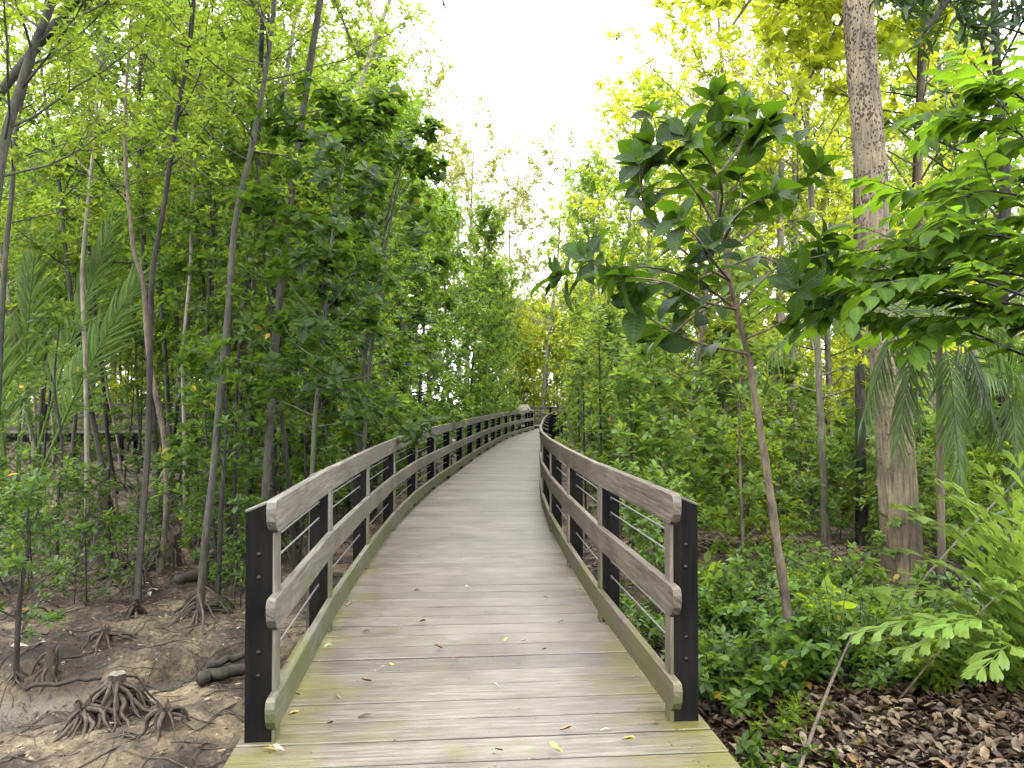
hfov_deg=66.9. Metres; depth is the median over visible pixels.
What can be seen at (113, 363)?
tall tree
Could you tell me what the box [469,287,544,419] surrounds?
woodland tree
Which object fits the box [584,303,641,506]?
mangrove sapling
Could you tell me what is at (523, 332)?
woodland tree
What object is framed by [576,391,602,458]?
mangrove sapling
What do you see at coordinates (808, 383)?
mangrove sapling
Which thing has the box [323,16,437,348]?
mangrove tree
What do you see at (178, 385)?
mangrove sapling
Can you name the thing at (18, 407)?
woodland tree
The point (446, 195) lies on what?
mangrove tree
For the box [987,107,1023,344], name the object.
mangrove tree
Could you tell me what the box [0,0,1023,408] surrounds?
sky
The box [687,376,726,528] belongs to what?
mangrove sapling
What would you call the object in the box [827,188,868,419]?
broadleaf tree
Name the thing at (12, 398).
woodland tree
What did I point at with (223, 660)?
fallen log
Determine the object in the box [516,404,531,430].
information panel
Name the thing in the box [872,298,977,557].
mangrove sapling
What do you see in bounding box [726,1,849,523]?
mangrove tree
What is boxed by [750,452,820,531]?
leafy shrub
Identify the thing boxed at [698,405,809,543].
leafy shrub
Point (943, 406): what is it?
feather palm
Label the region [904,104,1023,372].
mangrove tree
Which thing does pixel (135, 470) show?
mangrove shrub
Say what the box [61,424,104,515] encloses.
mangrove sapling
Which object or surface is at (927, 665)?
fallen branch
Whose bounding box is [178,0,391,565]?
mangrove tree
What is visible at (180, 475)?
mangrove sapling
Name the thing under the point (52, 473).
mangrove shrub
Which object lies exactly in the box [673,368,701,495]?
mangrove sapling
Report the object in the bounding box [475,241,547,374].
tall tree
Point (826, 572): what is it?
leafy shrub
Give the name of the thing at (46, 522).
mangrove shrub
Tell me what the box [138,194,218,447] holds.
mangrove tree
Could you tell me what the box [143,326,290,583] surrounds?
mangrove sapling
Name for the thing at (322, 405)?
mangrove sapling
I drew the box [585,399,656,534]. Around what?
leafy shrub
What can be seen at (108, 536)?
shrub
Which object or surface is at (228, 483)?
mangrove shrub
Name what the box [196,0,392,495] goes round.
mangrove tree
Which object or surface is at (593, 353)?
mangrove sapling
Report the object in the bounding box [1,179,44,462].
mangrove tree
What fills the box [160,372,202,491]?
mangrove sapling
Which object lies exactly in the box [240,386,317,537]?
mangrove sapling
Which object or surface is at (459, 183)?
tall tree
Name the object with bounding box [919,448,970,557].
leafy shrub
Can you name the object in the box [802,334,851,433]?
woodland tree
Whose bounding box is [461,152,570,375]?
tall tree
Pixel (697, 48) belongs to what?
broadleaf tree
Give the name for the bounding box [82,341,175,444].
woodland tree
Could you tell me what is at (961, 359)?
broadleaf tree
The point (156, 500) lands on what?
mangrove shrub
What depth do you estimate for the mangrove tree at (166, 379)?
16.45 m
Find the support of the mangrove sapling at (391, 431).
on the ground
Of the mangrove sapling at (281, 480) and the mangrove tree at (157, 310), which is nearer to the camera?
the mangrove sapling at (281, 480)
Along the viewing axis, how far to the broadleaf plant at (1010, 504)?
6.97 m
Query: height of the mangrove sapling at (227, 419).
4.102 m
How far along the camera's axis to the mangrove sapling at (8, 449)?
16.16 m
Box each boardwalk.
[6,425,839,460]
[223,428,740,767]
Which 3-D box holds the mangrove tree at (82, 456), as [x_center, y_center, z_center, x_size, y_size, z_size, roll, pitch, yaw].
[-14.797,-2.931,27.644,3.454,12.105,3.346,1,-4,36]
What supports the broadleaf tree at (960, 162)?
on the ground
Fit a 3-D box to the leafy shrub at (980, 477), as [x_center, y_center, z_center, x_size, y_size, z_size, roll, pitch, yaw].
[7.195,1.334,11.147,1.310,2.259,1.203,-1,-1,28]
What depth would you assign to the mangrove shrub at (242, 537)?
8.65 m
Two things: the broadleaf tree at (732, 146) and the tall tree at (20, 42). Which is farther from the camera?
the tall tree at (20, 42)
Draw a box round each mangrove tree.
[0,0,162,599]
[0,0,164,208]
[0,0,165,534]
[0,0,196,560]
[0,0,256,534]
[0,0,257,573]
[0,0,305,100]
[0,1,93,535]
[0,78,33,481]
[0,100,60,332]
[0,126,102,473]
[0,129,118,483]
[0,171,14,465]
[0,185,34,472]
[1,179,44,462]
[2,124,157,488]
[3,92,89,485]
[4,250,102,469]
[5,0,145,495]
[5,124,74,468]
[6,181,31,451]
[8,190,103,480]
[22,135,141,475]
[53,148,133,466]
[68,203,138,455]
[69,0,247,512]
[69,0,296,543]
[74,111,193,473]
[87,179,180,468]
[88,0,310,619]
[90,197,157,452]
[92,65,250,499]
[99,0,297,551]
[110,283,139,441]
[112,67,202,484]
[112,83,284,489]
[114,3,265,502]
[121,0,427,635]
[129,0,364,346]
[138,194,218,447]
[139,213,188,450]
[155,205,249,475]
[157,81,301,596]
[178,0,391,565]
[180,122,395,540]
[180,169,259,478]
[191,62,369,475]
[192,0,430,541]
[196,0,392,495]
[240,78,454,513]
[256,201,359,496]
[257,62,450,452]
[264,69,348,514]
[302,67,473,511]
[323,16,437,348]
[326,0,434,489]
[334,18,412,351]
[347,100,476,495]
[353,205,417,353]
[354,101,438,316]
[379,287,436,460]
[380,179,441,343]
[381,177,501,482]
[383,307,438,397]
[391,203,482,473]
[404,186,502,464]
[431,191,526,454]
[449,249,533,445]
[449,258,528,438]
[470,301,523,437]
[669,208,722,375]
[676,103,751,379]
[706,67,844,504]
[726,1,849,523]
[732,5,852,524]
[737,172,809,460]
[787,104,852,473]
[888,147,955,356]
[888,152,951,396]
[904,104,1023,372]
[957,114,1023,354]
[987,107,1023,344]
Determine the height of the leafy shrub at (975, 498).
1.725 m
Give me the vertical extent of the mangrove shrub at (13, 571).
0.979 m
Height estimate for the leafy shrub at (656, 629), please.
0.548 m
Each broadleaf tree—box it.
[261,0,453,500]
[520,132,659,429]
[530,74,854,649]
[540,157,633,438]
[545,199,624,411]
[546,64,714,407]
[563,60,740,454]
[569,232,635,347]
[594,0,852,515]
[595,80,808,479]
[618,224,693,363]
[621,160,754,387]
[646,138,772,398]
[685,0,955,545]
[716,0,926,544]
[721,40,1023,370]
[722,3,934,511]
[736,200,837,408]
[747,0,991,430]
[785,89,961,458]
[803,161,907,416]
[804,190,854,414]
[814,0,1023,552]
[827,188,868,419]
[833,0,1023,487]
[842,0,927,582]
[862,0,1023,116]
[884,0,1023,537]
[902,208,984,405]
[905,145,996,419]
[934,264,986,413]
[953,162,1023,372]
[954,200,1023,393]
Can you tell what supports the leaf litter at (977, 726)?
on the ground
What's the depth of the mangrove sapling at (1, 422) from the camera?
10.18 m
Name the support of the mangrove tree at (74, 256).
on the ground
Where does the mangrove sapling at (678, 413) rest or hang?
on the ground
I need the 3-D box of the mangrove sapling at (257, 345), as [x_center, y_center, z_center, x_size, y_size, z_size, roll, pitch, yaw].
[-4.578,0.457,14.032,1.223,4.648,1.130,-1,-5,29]
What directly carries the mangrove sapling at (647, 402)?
on the ground
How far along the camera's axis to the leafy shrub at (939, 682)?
4.99 m
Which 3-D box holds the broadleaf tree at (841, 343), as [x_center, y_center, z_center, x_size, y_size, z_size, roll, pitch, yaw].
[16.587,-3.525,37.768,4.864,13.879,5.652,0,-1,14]
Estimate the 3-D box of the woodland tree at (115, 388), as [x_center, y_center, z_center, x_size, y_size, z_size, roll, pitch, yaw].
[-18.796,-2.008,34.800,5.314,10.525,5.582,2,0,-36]
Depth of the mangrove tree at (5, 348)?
27.17 m
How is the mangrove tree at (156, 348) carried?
on the ground
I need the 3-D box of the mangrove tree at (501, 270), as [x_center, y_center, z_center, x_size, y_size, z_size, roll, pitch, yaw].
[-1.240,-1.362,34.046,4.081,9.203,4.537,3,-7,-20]
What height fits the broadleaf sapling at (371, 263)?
5.895 m
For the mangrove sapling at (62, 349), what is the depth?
9.38 m
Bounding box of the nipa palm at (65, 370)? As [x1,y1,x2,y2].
[0,200,164,533]
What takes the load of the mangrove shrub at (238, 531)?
on the ground
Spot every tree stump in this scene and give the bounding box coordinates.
[3,600,50,621]
[30,645,61,695]
[51,695,128,742]
[77,670,160,733]
[81,624,138,654]
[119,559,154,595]
[140,697,194,742]
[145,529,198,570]
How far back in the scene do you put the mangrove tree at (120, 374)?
35.22 m
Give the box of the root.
[24,676,101,691]
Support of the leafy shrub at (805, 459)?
on the ground
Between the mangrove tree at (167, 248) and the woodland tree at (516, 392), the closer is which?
the mangrove tree at (167, 248)
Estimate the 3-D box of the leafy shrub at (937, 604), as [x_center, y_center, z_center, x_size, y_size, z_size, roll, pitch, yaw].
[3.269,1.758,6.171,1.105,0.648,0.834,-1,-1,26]
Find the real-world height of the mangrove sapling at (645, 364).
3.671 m
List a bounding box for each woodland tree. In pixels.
[3,308,95,444]
[3,344,58,430]
[36,260,158,449]
[67,339,145,423]
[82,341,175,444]
[108,344,162,424]
[126,320,189,424]
[130,353,188,418]
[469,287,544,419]
[481,315,541,413]
[492,303,555,424]
[499,290,555,418]
[506,296,552,401]
[512,302,562,411]
[513,289,571,413]
[523,295,571,418]
[536,311,587,411]
[545,278,602,413]
[754,308,804,407]
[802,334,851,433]
[831,322,853,400]
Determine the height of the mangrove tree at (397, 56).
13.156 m
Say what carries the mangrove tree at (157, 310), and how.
on the ground
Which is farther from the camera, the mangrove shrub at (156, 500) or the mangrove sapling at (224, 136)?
the mangrove shrub at (156, 500)
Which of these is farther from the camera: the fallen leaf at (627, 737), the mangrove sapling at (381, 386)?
the mangrove sapling at (381, 386)
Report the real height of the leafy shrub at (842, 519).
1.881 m
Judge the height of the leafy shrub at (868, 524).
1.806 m
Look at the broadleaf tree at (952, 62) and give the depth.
16.18 m
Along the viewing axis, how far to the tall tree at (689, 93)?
33.37 m
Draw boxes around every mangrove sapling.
[0,392,22,538]
[0,430,20,483]
[0,445,81,708]
[0,456,23,565]
[5,296,107,586]
[8,398,55,551]
[43,385,79,503]
[45,388,78,492]
[55,323,111,469]
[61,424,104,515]
[90,327,166,488]
[117,303,164,473]
[124,265,211,519]
[130,361,179,457]
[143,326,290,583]
[149,170,277,608]
[151,210,286,556]
[158,142,271,544]
[158,249,210,508]
[158,301,203,482]
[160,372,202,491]
[168,198,260,532]
[176,333,201,474]
[187,358,260,493]
[197,359,263,509]
[211,128,344,569]
[211,284,244,450]
[227,286,310,483]
[229,270,353,566]
[234,282,284,506]
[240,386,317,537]
[244,255,308,550]
[266,159,368,547]
[282,365,345,469]
[287,256,352,486]
[298,141,393,522]
[329,336,409,524]
[347,212,412,522]
[351,392,402,514]
[370,356,390,468]
[379,379,419,484]
[394,321,420,458]
[553,362,599,482]
[557,326,606,537]
[557,376,578,445]
[567,300,611,490]
[567,374,584,451]
[570,303,638,465]
[572,355,612,486]
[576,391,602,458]
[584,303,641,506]
[605,344,667,585]
[610,260,690,518]
[611,281,718,551]
[619,341,701,544]
[630,365,669,482]
[639,310,684,468]
[663,323,687,425]
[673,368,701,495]
[674,325,704,400]
[679,329,700,420]
[687,235,798,568]
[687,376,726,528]
[695,347,722,494]
[696,301,722,445]
[696,316,759,520]
[709,362,741,482]
[731,311,750,411]
[734,339,754,432]
[736,329,824,547]
[755,363,772,427]
[768,363,786,476]
[783,357,832,525]
[798,381,832,517]
[824,329,878,546]
[854,388,878,533]
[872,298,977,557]
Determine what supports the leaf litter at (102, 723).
on the ground
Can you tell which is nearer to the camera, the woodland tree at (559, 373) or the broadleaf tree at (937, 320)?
the broadleaf tree at (937, 320)
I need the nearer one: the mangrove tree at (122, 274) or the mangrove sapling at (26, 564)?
the mangrove sapling at (26, 564)
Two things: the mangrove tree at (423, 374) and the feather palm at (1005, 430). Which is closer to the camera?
the feather palm at (1005, 430)
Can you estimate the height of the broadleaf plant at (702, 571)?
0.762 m
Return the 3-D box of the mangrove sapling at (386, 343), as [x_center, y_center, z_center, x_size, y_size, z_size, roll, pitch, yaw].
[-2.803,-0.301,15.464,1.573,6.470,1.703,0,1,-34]
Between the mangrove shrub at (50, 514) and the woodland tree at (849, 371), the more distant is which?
the woodland tree at (849, 371)
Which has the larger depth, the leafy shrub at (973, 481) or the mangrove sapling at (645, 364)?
the leafy shrub at (973, 481)
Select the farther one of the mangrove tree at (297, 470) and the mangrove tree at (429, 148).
the mangrove tree at (429, 148)
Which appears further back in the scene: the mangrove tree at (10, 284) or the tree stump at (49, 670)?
the mangrove tree at (10, 284)
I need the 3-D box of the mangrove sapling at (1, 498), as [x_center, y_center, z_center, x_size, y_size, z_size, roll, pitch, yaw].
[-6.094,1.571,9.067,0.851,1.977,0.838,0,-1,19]
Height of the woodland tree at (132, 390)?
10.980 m
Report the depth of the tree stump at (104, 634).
7.43 m
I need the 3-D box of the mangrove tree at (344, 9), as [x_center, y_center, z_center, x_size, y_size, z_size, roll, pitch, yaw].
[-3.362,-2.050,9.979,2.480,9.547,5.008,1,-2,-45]
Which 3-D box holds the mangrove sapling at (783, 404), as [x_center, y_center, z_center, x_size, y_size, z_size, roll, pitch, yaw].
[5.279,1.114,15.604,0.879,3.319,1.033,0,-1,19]
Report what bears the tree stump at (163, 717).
on the ground
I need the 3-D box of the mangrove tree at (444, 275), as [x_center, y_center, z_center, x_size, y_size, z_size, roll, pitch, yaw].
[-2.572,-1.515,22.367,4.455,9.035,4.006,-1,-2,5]
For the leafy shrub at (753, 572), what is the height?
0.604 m
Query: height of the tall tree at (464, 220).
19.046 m
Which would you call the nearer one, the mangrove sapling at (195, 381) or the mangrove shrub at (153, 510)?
the mangrove shrub at (153, 510)
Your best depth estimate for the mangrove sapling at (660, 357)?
10.01 m
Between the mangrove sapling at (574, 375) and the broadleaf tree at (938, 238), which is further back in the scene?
the mangrove sapling at (574, 375)
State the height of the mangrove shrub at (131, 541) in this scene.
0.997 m
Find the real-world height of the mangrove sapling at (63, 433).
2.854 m
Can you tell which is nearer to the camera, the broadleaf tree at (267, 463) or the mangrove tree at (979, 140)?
the broadleaf tree at (267, 463)
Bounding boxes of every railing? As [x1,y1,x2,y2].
[2,403,551,429]
[6,407,922,425]
[244,409,533,742]
[539,410,698,721]
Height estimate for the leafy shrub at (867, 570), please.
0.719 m
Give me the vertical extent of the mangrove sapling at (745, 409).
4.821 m
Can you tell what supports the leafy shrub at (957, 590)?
on the ground
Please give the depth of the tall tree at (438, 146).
33.28 m
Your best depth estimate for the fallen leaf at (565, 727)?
3.73 m
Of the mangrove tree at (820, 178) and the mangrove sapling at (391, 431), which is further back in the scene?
the mangrove tree at (820, 178)
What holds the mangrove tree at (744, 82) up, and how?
on the ground
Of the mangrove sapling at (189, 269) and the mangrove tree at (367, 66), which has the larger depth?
the mangrove tree at (367, 66)
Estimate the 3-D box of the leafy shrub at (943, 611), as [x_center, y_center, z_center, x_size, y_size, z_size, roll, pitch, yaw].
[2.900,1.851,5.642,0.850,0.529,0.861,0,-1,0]
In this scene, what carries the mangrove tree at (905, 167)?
on the ground
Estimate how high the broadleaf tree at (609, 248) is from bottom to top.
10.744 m
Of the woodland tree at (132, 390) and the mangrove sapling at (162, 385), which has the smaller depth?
the mangrove sapling at (162, 385)
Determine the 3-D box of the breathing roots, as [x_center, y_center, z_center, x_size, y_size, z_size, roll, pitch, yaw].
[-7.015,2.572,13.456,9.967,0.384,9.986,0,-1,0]
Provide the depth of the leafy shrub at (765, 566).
8.35 m
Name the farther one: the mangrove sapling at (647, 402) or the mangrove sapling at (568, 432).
the mangrove sapling at (568, 432)
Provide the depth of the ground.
7.25 m
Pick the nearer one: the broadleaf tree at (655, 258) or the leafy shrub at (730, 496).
the leafy shrub at (730, 496)
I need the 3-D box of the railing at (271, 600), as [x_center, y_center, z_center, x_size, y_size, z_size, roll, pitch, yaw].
[-0.487,1.548,23.422,1.147,1.146,39.814,0,-1,3]
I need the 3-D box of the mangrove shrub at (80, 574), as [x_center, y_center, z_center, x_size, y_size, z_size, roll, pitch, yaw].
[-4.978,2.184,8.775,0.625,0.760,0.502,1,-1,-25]
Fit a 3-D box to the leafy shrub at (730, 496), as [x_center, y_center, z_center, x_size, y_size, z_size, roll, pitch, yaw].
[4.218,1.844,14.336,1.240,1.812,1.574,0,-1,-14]
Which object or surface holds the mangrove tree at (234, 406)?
on the ground
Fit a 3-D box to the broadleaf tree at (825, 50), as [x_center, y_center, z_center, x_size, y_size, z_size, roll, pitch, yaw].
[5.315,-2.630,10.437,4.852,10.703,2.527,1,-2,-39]
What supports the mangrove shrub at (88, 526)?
on the ground
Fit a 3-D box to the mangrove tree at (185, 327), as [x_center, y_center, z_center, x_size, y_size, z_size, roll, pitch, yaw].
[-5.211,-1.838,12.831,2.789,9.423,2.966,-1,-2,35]
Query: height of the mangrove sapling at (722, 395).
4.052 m
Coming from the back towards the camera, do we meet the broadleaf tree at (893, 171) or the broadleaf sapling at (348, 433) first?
the broadleaf tree at (893, 171)
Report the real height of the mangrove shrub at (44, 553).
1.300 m
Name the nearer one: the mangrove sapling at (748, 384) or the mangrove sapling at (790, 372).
the mangrove sapling at (790, 372)
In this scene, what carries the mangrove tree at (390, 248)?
on the ground
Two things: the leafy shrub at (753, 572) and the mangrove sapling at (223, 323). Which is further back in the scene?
the mangrove sapling at (223, 323)
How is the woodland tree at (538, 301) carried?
on the ground
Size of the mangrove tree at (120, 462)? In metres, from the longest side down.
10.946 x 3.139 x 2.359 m
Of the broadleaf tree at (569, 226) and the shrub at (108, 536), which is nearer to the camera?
the shrub at (108, 536)
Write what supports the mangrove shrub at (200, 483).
on the ground
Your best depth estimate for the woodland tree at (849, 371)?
46.56 m
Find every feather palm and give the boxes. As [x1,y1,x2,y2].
[737,289,1023,607]
[935,330,1023,551]
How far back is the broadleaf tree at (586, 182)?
25.53 m
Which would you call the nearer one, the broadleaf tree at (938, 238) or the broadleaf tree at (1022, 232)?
the broadleaf tree at (938, 238)
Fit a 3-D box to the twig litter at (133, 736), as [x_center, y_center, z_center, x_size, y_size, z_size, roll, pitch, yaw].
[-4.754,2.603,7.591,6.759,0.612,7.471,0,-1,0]
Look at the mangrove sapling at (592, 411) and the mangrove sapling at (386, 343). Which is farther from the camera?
the mangrove sapling at (592, 411)
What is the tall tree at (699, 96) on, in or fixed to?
on the ground
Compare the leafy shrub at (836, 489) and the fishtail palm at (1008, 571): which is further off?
the leafy shrub at (836, 489)
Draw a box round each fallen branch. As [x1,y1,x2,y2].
[798,634,853,767]
[894,577,1020,704]
[911,475,1023,591]
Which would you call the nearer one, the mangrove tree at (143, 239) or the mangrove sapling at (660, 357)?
the mangrove sapling at (660, 357)
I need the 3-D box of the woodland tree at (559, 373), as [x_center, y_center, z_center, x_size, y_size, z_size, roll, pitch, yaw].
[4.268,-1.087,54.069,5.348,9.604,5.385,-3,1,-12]
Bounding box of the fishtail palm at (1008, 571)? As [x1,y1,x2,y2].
[838,448,1023,689]
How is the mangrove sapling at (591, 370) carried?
on the ground
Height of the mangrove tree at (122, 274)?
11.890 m
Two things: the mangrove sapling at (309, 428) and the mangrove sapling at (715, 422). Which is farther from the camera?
the mangrove sapling at (309, 428)
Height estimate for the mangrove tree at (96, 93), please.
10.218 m
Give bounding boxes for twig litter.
[0,558,350,767]
[627,586,1022,767]
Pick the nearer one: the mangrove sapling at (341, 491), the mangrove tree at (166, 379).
the mangrove sapling at (341, 491)
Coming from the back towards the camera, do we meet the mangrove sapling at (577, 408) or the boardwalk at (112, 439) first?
the boardwalk at (112, 439)
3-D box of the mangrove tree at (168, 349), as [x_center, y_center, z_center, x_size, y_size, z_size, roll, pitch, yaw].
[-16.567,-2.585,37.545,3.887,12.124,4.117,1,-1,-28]
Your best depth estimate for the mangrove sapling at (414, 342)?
22.30 m
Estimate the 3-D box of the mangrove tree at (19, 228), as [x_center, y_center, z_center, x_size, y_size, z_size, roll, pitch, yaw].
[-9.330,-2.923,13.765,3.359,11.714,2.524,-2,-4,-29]
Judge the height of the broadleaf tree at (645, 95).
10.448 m
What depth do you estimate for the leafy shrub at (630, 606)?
6.83 m
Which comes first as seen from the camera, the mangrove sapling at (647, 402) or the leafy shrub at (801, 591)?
the leafy shrub at (801, 591)
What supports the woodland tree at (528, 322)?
on the ground
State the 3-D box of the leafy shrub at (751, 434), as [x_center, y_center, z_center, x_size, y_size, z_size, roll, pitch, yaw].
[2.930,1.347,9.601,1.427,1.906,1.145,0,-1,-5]
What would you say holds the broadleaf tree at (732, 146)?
on the ground
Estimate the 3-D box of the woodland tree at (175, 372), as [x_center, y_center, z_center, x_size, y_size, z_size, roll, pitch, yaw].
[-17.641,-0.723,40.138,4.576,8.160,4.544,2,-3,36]
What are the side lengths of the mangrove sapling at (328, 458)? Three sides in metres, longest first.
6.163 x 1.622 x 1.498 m
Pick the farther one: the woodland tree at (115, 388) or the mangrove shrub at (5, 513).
the woodland tree at (115, 388)
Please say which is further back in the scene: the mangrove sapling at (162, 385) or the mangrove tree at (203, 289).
the mangrove sapling at (162, 385)
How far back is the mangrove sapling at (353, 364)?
12.78 m
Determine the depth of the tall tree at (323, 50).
38.73 m
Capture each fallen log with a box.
[90,549,152,583]
[173,565,244,584]
[196,663,244,685]
[206,651,244,668]
[209,544,298,557]
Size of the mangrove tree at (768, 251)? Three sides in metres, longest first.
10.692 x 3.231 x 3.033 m
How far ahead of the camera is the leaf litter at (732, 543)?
10.40 m
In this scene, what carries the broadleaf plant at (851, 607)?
on the ground
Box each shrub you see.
[0,470,65,580]
[0,478,20,531]
[0,485,22,553]
[0,493,65,591]
[0,554,30,583]
[12,460,136,622]
[29,499,71,563]
[34,457,66,508]
[43,483,81,532]
[43,543,101,603]
[45,521,83,570]
[55,473,91,512]
[59,494,92,555]
[76,465,124,566]
[82,498,137,555]
[93,461,123,504]
[97,503,159,568]
[117,451,152,513]
[123,496,173,570]
[125,483,148,521]
[136,489,187,544]
[161,446,247,583]
[173,494,201,524]
[182,492,217,553]
[208,524,245,612]
[210,473,245,553]
[211,529,245,583]
[338,501,346,518]
[581,411,611,489]
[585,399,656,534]
[595,459,694,605]
[615,430,658,505]
[619,590,731,645]
[626,408,758,551]
[640,600,767,657]
[646,559,725,586]
[655,604,784,683]
[661,624,815,718]
[663,441,721,532]
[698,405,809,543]
[698,545,798,600]
[698,552,839,636]
[703,418,809,558]
[715,441,765,527]
[729,532,820,581]
[732,717,863,767]
[735,673,843,739]
[736,593,879,682]
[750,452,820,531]
[755,569,935,666]
[763,540,893,603]
[767,427,814,516]
[768,578,957,693]
[770,557,863,594]
[773,574,869,612]
[778,584,857,627]
[800,425,872,521]
[805,437,879,541]
[807,402,869,500]
[839,415,875,472]
[851,563,996,621]
[853,436,966,583]
[856,453,984,542]
[860,396,983,550]
[861,600,956,663]
[865,613,989,695]
[877,572,1023,693]
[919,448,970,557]
[925,355,1023,545]
[933,387,1023,535]
[940,580,1015,639]
[944,438,1023,564]
[946,521,1001,586]
[966,416,1016,526]
[968,416,1023,520]
[971,370,1023,527]
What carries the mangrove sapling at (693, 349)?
on the ground
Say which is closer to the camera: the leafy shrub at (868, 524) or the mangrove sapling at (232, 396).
the leafy shrub at (868, 524)
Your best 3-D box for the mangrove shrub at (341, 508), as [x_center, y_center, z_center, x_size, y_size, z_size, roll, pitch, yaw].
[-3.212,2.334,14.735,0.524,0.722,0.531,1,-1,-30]
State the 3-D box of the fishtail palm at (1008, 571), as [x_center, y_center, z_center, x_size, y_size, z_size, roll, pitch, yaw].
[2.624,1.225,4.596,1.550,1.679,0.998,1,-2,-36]
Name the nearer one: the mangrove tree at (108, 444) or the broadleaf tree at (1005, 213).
the broadleaf tree at (1005, 213)
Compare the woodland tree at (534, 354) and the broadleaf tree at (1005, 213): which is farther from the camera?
the woodland tree at (534, 354)
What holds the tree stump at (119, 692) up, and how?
on the ground
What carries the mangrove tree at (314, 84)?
on the ground
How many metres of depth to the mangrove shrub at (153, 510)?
9.95 m
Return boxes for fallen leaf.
[272,743,283,750]
[547,742,561,751]
[560,725,572,729]
[622,735,634,739]
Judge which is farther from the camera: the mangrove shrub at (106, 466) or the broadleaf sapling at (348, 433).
the mangrove shrub at (106, 466)
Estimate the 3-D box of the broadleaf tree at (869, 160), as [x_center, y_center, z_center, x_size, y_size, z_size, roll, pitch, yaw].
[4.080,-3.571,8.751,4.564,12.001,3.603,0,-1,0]
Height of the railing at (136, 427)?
1.396 m
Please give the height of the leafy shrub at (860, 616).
0.744 m
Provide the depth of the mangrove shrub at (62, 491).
13.55 m
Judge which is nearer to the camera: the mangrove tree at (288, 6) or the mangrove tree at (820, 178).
the mangrove tree at (288, 6)
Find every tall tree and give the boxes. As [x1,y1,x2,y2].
[1,31,105,408]
[41,87,146,446]
[248,2,382,285]
[292,0,496,331]
[426,135,529,401]
[427,76,556,383]
[447,211,539,368]
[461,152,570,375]
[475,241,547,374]
[496,115,622,420]
[535,199,606,362]
[585,27,775,376]
[656,16,801,405]
[728,53,938,435]
[840,45,1011,240]
[883,6,1021,322]
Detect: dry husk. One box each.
[9,641,45,655]
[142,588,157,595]
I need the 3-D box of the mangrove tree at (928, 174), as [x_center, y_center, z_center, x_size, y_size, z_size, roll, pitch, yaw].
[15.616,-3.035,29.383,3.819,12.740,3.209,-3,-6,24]
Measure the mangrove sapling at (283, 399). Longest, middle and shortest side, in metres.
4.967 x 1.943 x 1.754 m
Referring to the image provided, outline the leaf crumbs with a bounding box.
[268,470,708,767]
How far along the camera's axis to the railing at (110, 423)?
32.49 m
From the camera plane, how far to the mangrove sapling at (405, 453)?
19.39 m
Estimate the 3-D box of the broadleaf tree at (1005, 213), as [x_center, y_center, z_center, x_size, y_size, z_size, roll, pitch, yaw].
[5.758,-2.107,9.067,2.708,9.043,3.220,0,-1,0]
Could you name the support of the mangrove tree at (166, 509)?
on the ground
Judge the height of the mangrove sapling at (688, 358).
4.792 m
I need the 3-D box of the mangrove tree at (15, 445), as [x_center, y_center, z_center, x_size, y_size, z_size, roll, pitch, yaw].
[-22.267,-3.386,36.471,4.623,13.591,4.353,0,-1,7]
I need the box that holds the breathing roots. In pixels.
[1,492,398,604]
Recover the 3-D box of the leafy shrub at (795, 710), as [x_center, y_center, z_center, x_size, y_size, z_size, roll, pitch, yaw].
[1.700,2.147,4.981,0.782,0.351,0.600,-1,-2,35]
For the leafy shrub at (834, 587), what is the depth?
6.19 m
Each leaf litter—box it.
[0,513,382,767]
[583,530,979,707]
[632,586,1023,767]
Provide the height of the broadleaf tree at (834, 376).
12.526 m
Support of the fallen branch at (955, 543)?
on the ground
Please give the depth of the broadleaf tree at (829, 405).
16.60 m
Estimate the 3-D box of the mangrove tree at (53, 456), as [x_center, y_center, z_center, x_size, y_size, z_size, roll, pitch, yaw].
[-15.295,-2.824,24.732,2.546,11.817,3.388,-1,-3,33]
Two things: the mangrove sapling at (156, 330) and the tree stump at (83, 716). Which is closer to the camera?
the tree stump at (83, 716)
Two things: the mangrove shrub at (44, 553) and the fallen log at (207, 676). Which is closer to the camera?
the fallen log at (207, 676)
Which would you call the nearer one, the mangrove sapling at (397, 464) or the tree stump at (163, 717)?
the tree stump at (163, 717)
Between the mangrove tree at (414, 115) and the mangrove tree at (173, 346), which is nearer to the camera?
the mangrove tree at (414, 115)
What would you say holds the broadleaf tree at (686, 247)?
on the ground
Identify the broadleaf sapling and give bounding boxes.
[173,70,444,629]
[264,115,470,454]
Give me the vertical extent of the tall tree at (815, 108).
19.046 m
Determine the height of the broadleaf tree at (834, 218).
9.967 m
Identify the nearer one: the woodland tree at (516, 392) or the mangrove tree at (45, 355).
the mangrove tree at (45, 355)
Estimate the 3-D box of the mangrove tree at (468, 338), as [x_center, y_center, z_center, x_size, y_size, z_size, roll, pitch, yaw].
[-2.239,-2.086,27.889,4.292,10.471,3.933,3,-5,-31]
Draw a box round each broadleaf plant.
[698,551,739,631]
[794,574,916,646]
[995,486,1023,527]
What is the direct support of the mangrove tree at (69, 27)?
on the ground
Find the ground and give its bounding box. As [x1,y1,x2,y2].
[0,410,1023,767]
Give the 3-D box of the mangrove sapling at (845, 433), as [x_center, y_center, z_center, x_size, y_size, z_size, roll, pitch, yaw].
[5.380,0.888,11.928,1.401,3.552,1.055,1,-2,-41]
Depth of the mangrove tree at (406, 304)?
23.88 m
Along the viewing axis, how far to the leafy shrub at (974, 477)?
10.63 m
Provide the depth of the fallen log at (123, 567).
10.35 m
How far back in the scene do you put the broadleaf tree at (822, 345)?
35.53 m
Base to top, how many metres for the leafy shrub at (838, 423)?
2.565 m
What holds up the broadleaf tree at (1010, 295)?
on the ground
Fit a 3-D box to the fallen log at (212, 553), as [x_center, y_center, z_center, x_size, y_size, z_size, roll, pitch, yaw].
[-3.844,2.495,11.586,1.310,0.124,0.140,1,-1,-28]

